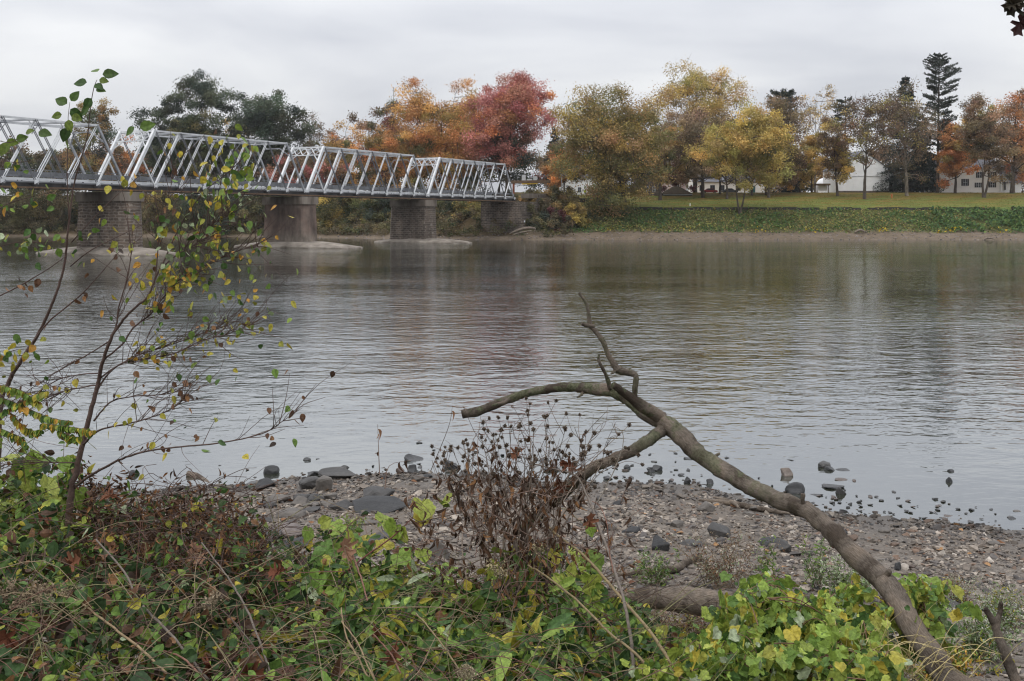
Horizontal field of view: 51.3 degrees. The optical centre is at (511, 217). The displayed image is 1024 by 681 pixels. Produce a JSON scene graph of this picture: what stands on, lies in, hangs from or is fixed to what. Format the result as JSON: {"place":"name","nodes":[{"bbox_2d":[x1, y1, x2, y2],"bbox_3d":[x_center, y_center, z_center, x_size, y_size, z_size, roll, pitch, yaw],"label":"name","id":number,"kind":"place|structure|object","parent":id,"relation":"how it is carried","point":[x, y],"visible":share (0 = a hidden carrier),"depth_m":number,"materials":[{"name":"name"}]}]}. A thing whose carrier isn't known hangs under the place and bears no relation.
{"place":"outdoors","nodes":[
{"label":"outdoors","id":0,"kind":"place"},
{"bbox_2d":[0,236,1023,529],"bbox_3d":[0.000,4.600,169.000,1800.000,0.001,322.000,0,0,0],"label":"river water","id":1,"kind":"structure","parent":0,"point":[882,368],"depth_m":34.75,"materials":[{"name":"grey liquid"}]},
{"bbox_2d":[0,115,537,255],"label":"truss bridge","id":2,"kind":"structure","parent":1,"relation":"in","point":[413,219],"depth_m":158.69,"materials":[{"name":"grey metal"}]},
{"bbox_2d":[0,192,1023,239],"bbox_3d":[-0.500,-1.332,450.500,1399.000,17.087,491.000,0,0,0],"label":"bank ground","id":3,"kind":"structure","parent":0,"point":[691,235],"depth_m":232.34,"materials":[{"name":"green plant"}]},
{"bbox_2d":[0,177,49,234],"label":"shrub","id":4,"kind":"object","parent":3,"relation":"on","point":[15,219],"visible":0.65,"depth_m":259.00,"materials":[{"name":"green plant"}]},
{"bbox_2d":[10,148,70,200],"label":"deciduous tree","id":5,"kind":"object","parent":3,"relation":"on","point":[38,161],"visible":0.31,"depth_m":298.71,"materials":[{"name":"green plant"}]},
{"bbox_2d":[17,178,86,233],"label":"shrub","id":6,"kind":"object","parent":3,"relation":"on","point":[44,215],"visible":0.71,"depth_m":260.36,"materials":[{"name":"green plant"}]},
{"bbox_2d":[59,96,122,190],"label":"deciduous tree","id":7,"kind":"object","parent":3,"relation":"on","point":[109,134],"visible":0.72,"depth_m":289.14,"materials":[{"name":"green plant"}]},
{"bbox_2d":[80,134,151,191],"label":"deciduous tree","id":8,"kind":"object","parent":3,"relation":"on","point":[119,150],"visible":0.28,"depth_m":296.97,"materials":[{"name":"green plant"}]},
{"bbox_2d":[127,91,186,182],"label":"evergreen oak","id":9,"kind":"object","parent":3,"relation":"on","point":[160,114],"visible":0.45,"depth_m":291.86,"materials":[{"name":"green plant"}]},
{"bbox_2d":[142,182,191,230],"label":"shrub","id":10,"kind":"object","parent":3,"relation":"on","point":[147,199],"visible":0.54,"depth_m":261.42,"materials":[{"name":"green plant"}]},
{"bbox_2d":[166,107,221,183],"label":"deciduous tree","id":11,"kind":"object","parent":3,"relation":"on","point":[194,122],"visible":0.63,"depth_m":280.67,"materials":[{"name":"green plant"}]},
{"bbox_2d":[161,178,226,230],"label":"shrub","id":12,"kind":"object","parent":3,"relation":"on","point":[185,206],"visible":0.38,"depth_m":260.20,"materials":[{"name":"green plant"}]},
{"bbox_2d":[156,68,246,200],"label":"evergreen oak","id":13,"kind":"object","parent":3,"relation":"on","point":[207,92],"visible":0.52,"depth_m":287.80,"materials":[{"name":"green plant"}]},
{"bbox_2d":[209,194,262,234],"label":"shrub","id":14,"kind":"object","parent":3,"relation":"on","point":[241,210],"visible":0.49,"depth_m":256.32,"materials":[{"name":"green plant"}]},
{"bbox_2d":[0,133,478,194],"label":"woodland","id":15,"kind":"object","parent":3,"relation":"on","point":[9,154],"visible":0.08,"depth_m":314.11,"materials":[{"name":"brown plant"}]},
{"bbox_2d":[241,186,290,227],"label":"shrub","id":16,"kind":"object","parent":3,"relation":"on","point":[259,206],"visible":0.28,"depth_m":255.85,"materials":[{"name":"green plant"}]},
{"bbox_2d":[223,87,319,186],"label":"evergreen oak","id":17,"kind":"object","parent":3,"relation":"on","point":[259,118],"visible":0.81,"depth_m":287.23,"materials":[{"name":"green plant"}]},
{"bbox_2d":[0,192,575,236],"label":"bank brush","id":18,"kind":"object","parent":3,"relation":"on","point":[458,216],"visible":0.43,"depth_m":236.40,"materials":[{"name":"green plant"}]},
{"bbox_2d":[253,146,351,187],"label":"deciduous tree","id":19,"kind":"object","parent":3,"relation":"on","point":[307,170],"visible":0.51,"depth_m":283.88,"materials":[{"name":"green plant"}]},
{"bbox_2d":[316,197,357,228],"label":"shrub","id":20,"kind":"object","parent":3,"relation":"on","point":[326,211],"visible":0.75,"depth_m":249.66,"materials":[{"name":"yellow plant"}]},
{"bbox_2d":[301,110,386,189],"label":"deciduous tree","id":21,"kind":"object","parent":3,"relation":"on","point":[357,126],"visible":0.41,"depth_m":293.74,"materials":[{"name":"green plant"}]},
{"bbox_2d":[333,189,382,225],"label":"shrub","id":22,"kind":"object","parent":3,"relation":"on","point":[357,203],"visible":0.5,"depth_m":249.07,"materials":[{"name":"green plant"}]},
{"bbox_2d":[356,191,396,222],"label":"shrub","id":23,"kind":"object","parent":3,"relation":"on","point":[385,207],"visible":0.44,"depth_m":245.30,"materials":[{"name":"green plant"}]},
{"bbox_2d":[361,96,412,191],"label":"deciduous tree","id":24,"kind":"object","parent":3,"relation":"on","point":[382,113],"visible":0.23,"depth_m":286.18,"materials":[{"name":"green plant"}]},
{"bbox_2d":[340,127,435,188],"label":"maple tree","id":25,"kind":"object","parent":3,"relation":"on","point":[394,144],"visible":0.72,"depth_m":268.44,"materials":[{"name":"orange plant"}]},
{"bbox_2d":[383,74,496,190],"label":"maple tree","id":26,"kind":"object","parent":3,"relation":"on","point":[452,119],"visible":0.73,"depth_m":268.58,"materials":[{"name":"orange plant"}]},
{"bbox_2d":[447,201,480,220],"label":"shrub","id":27,"kind":"object","parent":3,"relation":"on","point":[461,205],"visible":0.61,"depth_m":235.26,"materials":[{"name":"green plant"}]},
{"bbox_2d":[452,118,550,195],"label":"deciduous tree","id":28,"kind":"object","parent":3,"relation":"on","point":[512,174],"visible":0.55,"depth_m":263.54,"materials":[{"name":"brown plant"}]},
{"bbox_2d":[457,68,559,197],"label":"maple tree","id":29,"kind":"object","parent":3,"relation":"on","point":[519,96],"visible":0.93,"depth_m":258.64,"materials":[{"name":"red plant"}]},
{"bbox_2d":[516,186,562,215],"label":"shrub","id":30,"kind":"object","parent":3,"relation":"on","point":[544,203],"visible":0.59,"depth_m":231.08,"materials":[{"name":"green plant"}]},
{"bbox_2d":[536,149,583,190],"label":"maple tree","id":31,"kind":"object","parent":3,"relation":"on","point":[543,168],"visible":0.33,"depth_m":250.14,"materials":[{"name":"orange plant"}]},
{"bbox_2d":[545,205,575,232],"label":"shrub","id":32,"kind":"object","parent":3,"relation":"on","point":[562,216],"visible":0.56,"depth_m":225.21,"materials":[{"name":"brown plant"}]},
{"bbox_2d":[542,184,579,207],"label":"shrub","id":33,"kind":"object","parent":3,"relation":"on","point":[560,194],"visible":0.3,"depth_m":235.41,"materials":[{"name":"green plant"}]},
{"bbox_2d":[562,200,593,227],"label":"shrub","id":34,"kind":"object","parent":3,"relation":"on","point":[579,216],"visible":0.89,"depth_m":227.32,"materials":[{"name":"yellow plant"}]},
{"bbox_2d":[543,81,681,220],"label":"oak tree","id":35,"kind":"object","parent":3,"relation":"on","point":[617,140],"visible":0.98,"depth_m":229.59,"materials":[{"name":"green plant"}]},
{"bbox_2d":[257,232,1021,239],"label":"shore stones","id":36,"kind":"object","parent":3,"relation":"on","point":[717,235],"visible":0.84,"depth_m":221.19,"materials":[{"name":"grey stone"}]},
{"bbox_2d":[641,115,689,199],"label":"oak tree","id":37,"kind":"object","parent":3,"relation":"on","point":[670,155],"visible":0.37,"depth_m":256.09,"materials":[{"name":"brown plant"}]},
{"bbox_2d":[635,58,762,192],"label":"sycamore tree","id":38,"kind":"object","parent":3,"relation":"on","point":[690,88],"visible":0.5,"depth_m":290.33,"materials":[{"name":"yellow plant"}]},
{"bbox_2d":[650,107,754,197],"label":"deciduous tree","id":39,"kind":"object","parent":3,"relation":"on","point":[692,129],"visible":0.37,"depth_m":263.94,"materials":[{"name":"brown plant"}]},
{"bbox_2d":[687,174,767,192],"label":"shop building","id":40,"kind":"structure","parent":3,"relation":"on","point":[712,183],"depth_m":318.00,"materials":[{"name":"grey"}]},
{"bbox_2d":[681,102,799,214],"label":"maple tree","id":41,"kind":"object","parent":3,"relation":"on","point":[745,138],"visible":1,"depth_m":230.04,"materials":[{"name":"yellow plant"}]},
{"bbox_2d":[722,90,814,194],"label":"deciduous tree","id":42,"kind":"object","parent":3,"relation":"on","point":[791,117],"visible":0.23,"depth_m":273.54,"materials":[{"name":"brown plant"}]},
{"bbox_2d":[535,148,1023,192],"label":"woodland","id":43,"kind":"object","parent":3,"relation":"on","point":[819,175],"visible":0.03,"depth_m":351.66,"materials":[{"name":"brown plant"}]},
{"bbox_2d":[541,205,1023,233],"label":"ground cover","id":44,"kind":"object","parent":3,"relation":"on","point":[958,221],"visible":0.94,"depth_m":229.77,"materials":[{"name":"green plant"}]},
{"bbox_2d":[774,144,814,192],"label":"deciduous tree","id":45,"kind":"object","parent":3,"relation":"on","point":[802,183],"visible":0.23,"depth_m":284.54,"materials":[{"name":"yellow plant"}]},
{"bbox_2d":[584,192,1023,207],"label":"lawn grass","id":46,"kind":"structure","parent":3,"relation":"on","point":[916,196],"depth_m":253.75,"materials":[{"name":"green plant"}]},
{"bbox_2d":[798,134,826,191],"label":"maple tree","id":47,"kind":"object","parent":3,"relation":"on","point":[810,143],"visible":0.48,"depth_m":286.73,"materials":[{"name":"orange plant"}]},
{"bbox_2d":[603,207,1023,209],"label":"lawn edge wall","id":48,"kind":"structure","parent":3,"relation":"on","point":[764,208],"depth_m":235.40,"materials":[{"name":"stone"}]},
{"bbox_2d":[793,84,836,191],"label":"bare tree","id":49,"kind":"object","parent":3,"relation":"on","point":[813,109],"visible":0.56,"depth_m":296.46,"materials":[{"name":"brown plant"}]},
{"bbox_2d":[811,116,855,195],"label":"maple tree","id":50,"kind":"object","parent":3,"relation":"on","point":[836,161],"visible":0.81,"depth_m":270.00,"materials":[{"name":"brown plant"}]},
{"bbox_2d":[823,150,901,192],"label":"white barn","id":51,"kind":"structure","parent":3,"relation":"on","point":[855,182],"depth_m":291.00,"materials":[{"name":"grey"}]},
{"bbox_2d":[817,91,912,198],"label":"sycamore tree","id":52,"kind":"object","parent":3,"relation":"on","point":[880,123],"visible":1,"depth_m":260.32,"materials":[{"name":"brown plant"}]},
{"bbox_2d":[872,76,943,192],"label":"spruce tree","id":53,"kind":"object","parent":3,"relation":"on","point":[918,187],"visible":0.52,"depth_m":290.38,"materials":[{"name":"green plant"}]},
{"bbox_2d":[871,78,948,195],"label":"sycamore tree","id":54,"kind":"object","parent":3,"relation":"on","point":[903,140],"visible":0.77,"depth_m":271.72,"materials":[{"name":"brown plant"}]},
{"bbox_2d":[919,52,961,192],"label":"white pine","id":55,"kind":"object","parent":3,"relation":"on","point":[946,69],"visible":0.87,"depth_m":284.31,"materials":[{"name":"green plant"}]},
{"bbox_2d":[932,121,980,192],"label":"maple tree","id":56,"kind":"object","parent":3,"relation":"on","point":[950,152],"visible":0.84,"depth_m":280.89,"materials":[{"name":"orange plant"}]},
{"bbox_2d":[928,160,1021,192],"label":"farmhouse","id":57,"kind":"object","parent":3,"relation":"on","point":[969,183],"visible":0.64,"depth_m":292.00,"materials":[{"name":"grey"}]},
{"bbox_2d":[952,92,1023,197],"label":"deciduous tree","id":58,"kind":"object","parent":3,"relation":"on","point":[980,130],"visible":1,"depth_m":264.88,"materials":[{"name":"brown plant"}]},
{"bbox_2d":[972,88,1023,192],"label":"maple tree","id":59,"kind":"object","parent":3,"relation":"on","point":[1016,110],"visible":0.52,"depth_m":282.25,"materials":[{"name":"orange plant"}]},
{"bbox_2d":[0,0,1023,195],"label":"sky","id":60,"kind":"structure","parent":0,"point":[333,58],"materials":[{"name":"white"}]},
{"bbox_2d":[8,465,1023,680],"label":"river beach ground","id":61,"kind":"structure","parent":0,"point":[994,568],"depth_m":14.65,"materials":[{"name":"grey gravel"}]},
{"bbox_2d":[0,385,95,452],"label":"locust sprig","id":62,"kind":"object","parent":61,"relation":"on","point":[60,428],"visible":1,"depth_m":5.99,"materials":[{"name":"green plant"}]},
{"bbox_2d":[0,69,185,465],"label":"birch sapling","id":63,"kind":"object","parent":61,"relation":"on","point":[76,114],"visible":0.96,"depth_m":6.55,"materials":[{"name":"green plant"}]},
{"bbox_2d":[0,433,351,680],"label":"undergrowth","id":64,"kind":"object","parent":61,"relation":"on","point":[188,652],"visible":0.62,"depth_m":5.28,"materials":[{"name":"green plant"}]},
{"bbox_2d":[0,577,75,663],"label":"goldenrod","id":65,"kind":"object","parent":64,"relation":"on","point":[25,596],"visible":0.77,"depth_m":4.92,"materials":[{"name":"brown plant"}]},
{"bbox_2d":[0,435,89,647],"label":"lobed leaves","id":66,"kind":"object","parent":64,"relation":"on","point":[47,483],"visible":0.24,"depth_m":6.61,"materials":[{"name":"green plant"}]},
{"bbox_2d":[58,594,175,680],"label":"cane","id":67,"kind":"object","parent":64,"relation":"on","point":[123,635],"visible":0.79,"depth_m":4.66,"materials":[{"name":"brown plant"}]},
{"bbox_2d":[95,539,208,679],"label":"cane","id":68,"kind":"object","parent":64,"relation":"on","point":[155,619],"visible":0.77,"depth_m":4.89,"materials":[{"name":"brown plant"}]},
{"bbox_2d":[0,124,351,525],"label":"birch sapling","id":69,"kind":"object","parent":64,"relation":"on","point":[167,269],"visible":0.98,"depth_m":6.19,"materials":[{"name":"green plant"}]},
{"bbox_2d":[172,582,223,630],"bbox_3d":[-1.466,1.843,5.041,0.231,0.245,0.346,0,0,0],"label":"goldenrod","id":70,"kind":"object","parent":64,"relation":"on","point":[210,600],"visible":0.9,"depth_m":5.03,"materials":[{"name":"brown plant"}]},
{"bbox_2d":[201,542,273,680],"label":"cane","id":71,"kind":"object","parent":64,"relation":"on","point":[251,620],"visible":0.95,"depth_m":4.95,"materials":[{"name":"brown plant"}]},
{"bbox_2d":[318,467,355,478],"bbox_3d":[-3.102,4.553,18.886,0.663,0.180,0.479,0,0,-12],"label":"rock","id":72,"kind":"object","parent":61,"relation":"on","point":[337,472],"visible":0.81,"depth_m":18.77,"materials":[{"name":"grey stone"}]},
{"bbox_2d":[0,424,756,680],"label":"vine stems","id":73,"kind":"object","parent":61,"relation":"on","point":[144,533],"visible":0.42,"depth_m":5.17,"materials":[{"name":"brown plant"}]},
{"bbox_2d":[72,451,269,650],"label":"dead vine leaves","id":74,"kind":"object","parent":73,"relation":"attached to","point":[151,541],"visible":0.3,"depth_m":6.26,"materials":[{"name":"brown plant"}]},
{"bbox_2d":[302,493,596,576],"bbox_3d":[-0.358,1.859,6.214,1.701,0.502,0.239,0,0,3],"label":"vine shoot","id":75,"kind":"object","parent":73,"relation":"attached to","point":[324,521],"visible":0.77,"depth_m":6.20,"materials":[{"name":"green plant"}]},
{"bbox_2d":[305,511,619,664],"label":"lobed leaves","id":76,"kind":"object","parent":73,"relation":"on","point":[477,604],"visible":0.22,"depth_m":6.14,"materials":[{"name":"green plant"}]},
{"bbox_2d":[363,486,394,496],"bbox_3d":[-2.098,4.335,16.754,0.510,0.220,0.437,0,0,0],"label":"rock","id":77,"kind":"object","parent":61,"relation":"on","point":[374,491],"visible":0.81,"depth_m":16.66,"materials":[{"name":"grey stone"}]},
{"bbox_2d":[352,496,410,512],"bbox_3d":[-1.971,4.258,15.672,0.841,0.196,0.676,0,0,33],"label":"rock","id":78,"kind":"object","parent":61,"relation":"on","point":[385,504],"visible":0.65,"depth_m":15.65,"materials":[{"name":"grey stone"}]},
{"bbox_2d":[260,538,613,680],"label":"long leaves","id":79,"kind":"object","parent":61,"relation":"on","point":[564,617],"visible":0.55,"depth_m":5.20,"materials":[{"name":"green plant"}]},
{"bbox_2d":[289,511,686,680],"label":"undergrowth","id":80,"kind":"object","parent":61,"relation":"on","point":[641,639],"visible":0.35,"depth_m":5.39,"materials":[{"name":"green plant"}]},
{"bbox_2d":[451,663,479,680],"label":"goldenrod","id":81,"kind":"object","parent":80,"relation":"on","point":[462,673],"visible":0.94,"depth_m":4.53,"materials":[{"name":"beige plant"}]},
{"bbox_2d":[485,541,548,602],"bbox_3d":[0.042,1.960,5.913,0.322,0.335,0.592,0,0,8],"label":"goldenrod","id":82,"kind":"object","parent":80,"relation":"on","point":[499,569],"visible":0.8,"depth_m":5.83,"materials":[{"name":"brown plant"}]},
{"bbox_2d":[529,462,634,666],"bbox_3d":[0.428,1.840,5.681,0.209,0.789,1.395,0,0,-20],"label":"cane","id":83,"kind":"object","parent":80,"relation":"on","point":[620,589],"visible":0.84,"depth_m":5.38,"materials":[{"name":"brown plant"}]},
{"bbox_2d":[527,564,644,663],"bbox_3d":[0.375,2.004,5.289,0.083,0.236,1.176,0,0,-30],"label":"cane","id":84,"kind":"object","parent":80,"relation":"on","point":[602,626],"visible":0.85,"depth_m":5.22,"materials":[{"name":"brown plant"}]},
{"bbox_2d":[375,396,662,632],"bbox_3d":[0.033,1.727,6.138,1.660,1.429,1.442,0,0,0],"label":"dead weed","id":85,"kind":"object","parent":61,"relation":"on","point":[490,496],"visible":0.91,"depth_m":6.10,"materials":[{"name":"brown plant"}]},
{"bbox_2d":[25,477,1023,594],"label":"leaf litter","id":86,"kind":"object","parent":61,"relation":"on","point":[940,548],"visible":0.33,"depth_m":14.45,"materials":[{"name":"brown plant"}]},
{"bbox_2d":[538,516,682,678],"bbox_3d":[0.488,1.966,5.599,0.051,0.402,1.552,0,0,-24],"label":"cane","id":87,"kind":"object","parent":61,"relation":"on","point":[637,616],"visible":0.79,"depth_m":5.47,"materials":[{"name":"brown plant"}]},
{"bbox_2d":[632,545,679,586],"bbox_3d":[1.575,3.852,11.713,0.555,0.488,0.324,0,0,-11],"label":"weed","id":88,"kind":"object","parent":61,"relation":"on","point":[655,569],"visible":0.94,"depth_m":11.69,"materials":[{"name":"green plant"}]},
{"bbox_2d":[618,554,701,575],"bbox_3d":[1.817,4.045,12.321,1.472,0.150,0.296,0,0,-43],"label":"driftwood stick","id":89,"kind":"object","parent":61,"relation":"on","point":[683,564],"visible":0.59,"depth_m":12.20,"materials":[{"name":"brown wood"}]},
{"bbox_2d":[651,609,709,636],"bbox_3d":[1.774,3.626,9.564,1.314,0.529,0.621,0,0,-14],"label":"weed","id":90,"kind":"object","parent":61,"relation":"on","point":[693,618],"visible":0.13,"depth_m":9.51,"materials":[{"name":"green plant"}]},
{"bbox_2d":[608,586,810,615],"bbox_3d":[1.529,3.086,8.519,1.790,0.308,0.441,0,0,14],"label":"fallen log","id":91,"kind":"object","parent":61,"relation":"on","point":[695,595],"visible":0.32,"depth_m":8.56,"materials":[{"name":"brown wood"}]},
{"bbox_2d":[707,522,730,537],"bbox_3d":[2.771,4.173,14.177,0.303,0.236,0.250,0,0,26],"label":"rock","id":92,"kind":"object","parent":61,"relation":"on","point":[721,530],"visible":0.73,"depth_m":14.11,"materials":[{"name":"grey stone"}]},
{"bbox_2d":[461,292,980,680],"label":"dead limb","id":93,"kind":"object","parent":61,"relation":"on","point":[881,579],"visible":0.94,"depth_m":6.61,"materials":[{"name":"brown wood"}]},
{"bbox_2d":[662,523,797,589],"bbox_3d":[2.396,3.737,11.595,1.464,0.707,0.751,0,0,20],"label":"weed","id":94,"kind":"object","parent":61,"relation":"on","point":[714,573],"visible":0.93,"depth_m":11.61,"materials":[{"name":"green plant"}]},
{"bbox_2d":[699,499,790,514],"bbox_3d":[3.563,4.429,16.359,1.418,0.114,0.203,0,0,29],"label":"driftwood stick","id":95,"kind":"object","parent":61,"relation":"on","point":[748,506],"visible":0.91,"depth_m":16.24,"materials":[{"name":"brown wood"}]},
{"bbox_2d":[752,535,779,584],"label":"weed","id":96,"kind":"object","parent":61,"relation":"on","point":[772,565],"visible":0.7,"depth_m":11.40,"materials":[{"name":"green plant"}]},
{"bbox_2d":[620,567,982,680],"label":"grapevine","id":97,"kind":"object","parent":61,"relation":"on","point":[789,642],"visible":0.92,"depth_m":4.94,"materials":[{"name":"green plant"}]},
{"bbox_2d":[795,534,830,587],"bbox_3d":[3.282,3.740,11.610,0.448,0.622,0.335,0,0,0],"label":"weed","id":98,"kind":"object","parent":61,"relation":"on","point":[816,570],"visible":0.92,"depth_m":11.56,"materials":[{"name":"green plant"}]},
{"bbox_2d":[817,547,871,593],"bbox_3d":[3.556,3.776,11.230,0.638,0.607,0.495,0,0,0],"label":"weed","id":99,"kind":"object","parent":61,"relation":"on","point":[863,581],"visible":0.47,"depth_m":11.27,"materials":[{"name":"green plant"}]},
{"bbox_2d":[809,599,1023,680],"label":"dry grass","id":100,"kind":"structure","parent":61,"relation":"on","point":[916,658],"depth_m":4.80,"materials":[{"name":"beige plant"}]},
{"bbox_2d":[935,570,983,602],"bbox_3d":[4.828,4.011,11.528,0.481,0.443,0.398,0,0,-29],"label":"weed","id":101,"kind":"object","parent":61,"relation":"on","point":[953,596],"visible":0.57,"depth_m":11.53,"materials":[{"name":"green plant"}]},
{"bbox_2d":[907,628,1020,680],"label":"weed","id":102,"kind":"object","parent":61,"relation":"on","point":[959,663],"visible":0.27,"depth_m":8.18,"materials":[{"name":"green plant"}]},
{"bbox_2d":[940,595,1023,664],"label":"weed","id":103,"kind":"object","parent":61,"relation":"on","point":[973,638],"visible":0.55,"depth_m":8.97,"materials":[{"name":"green plant"}]},
{"bbox_2d":[969,577,1023,630],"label":"weed","id":104,"kind":"object","parent":61,"relation":"on","point":[995,597],"visible":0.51,"depth_m":10.41,"materials":[{"name":"green plant"}]},
{"bbox_2d":[983,602,1020,680],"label":"forked stub","id":105,"kind":"object","parent":61,"relation":"on","point":[1010,667],"visible":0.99,"depth_m":5.34,"materials":[{"name":"brown wood"}]},
{"bbox_2d":[1001,0,1023,35],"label":"oak twig","id":106,"kind":"object","parent":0,"point":[1011,7],"visible":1,"depth_m":4.99,"materials":[{"name":"brown plant"}]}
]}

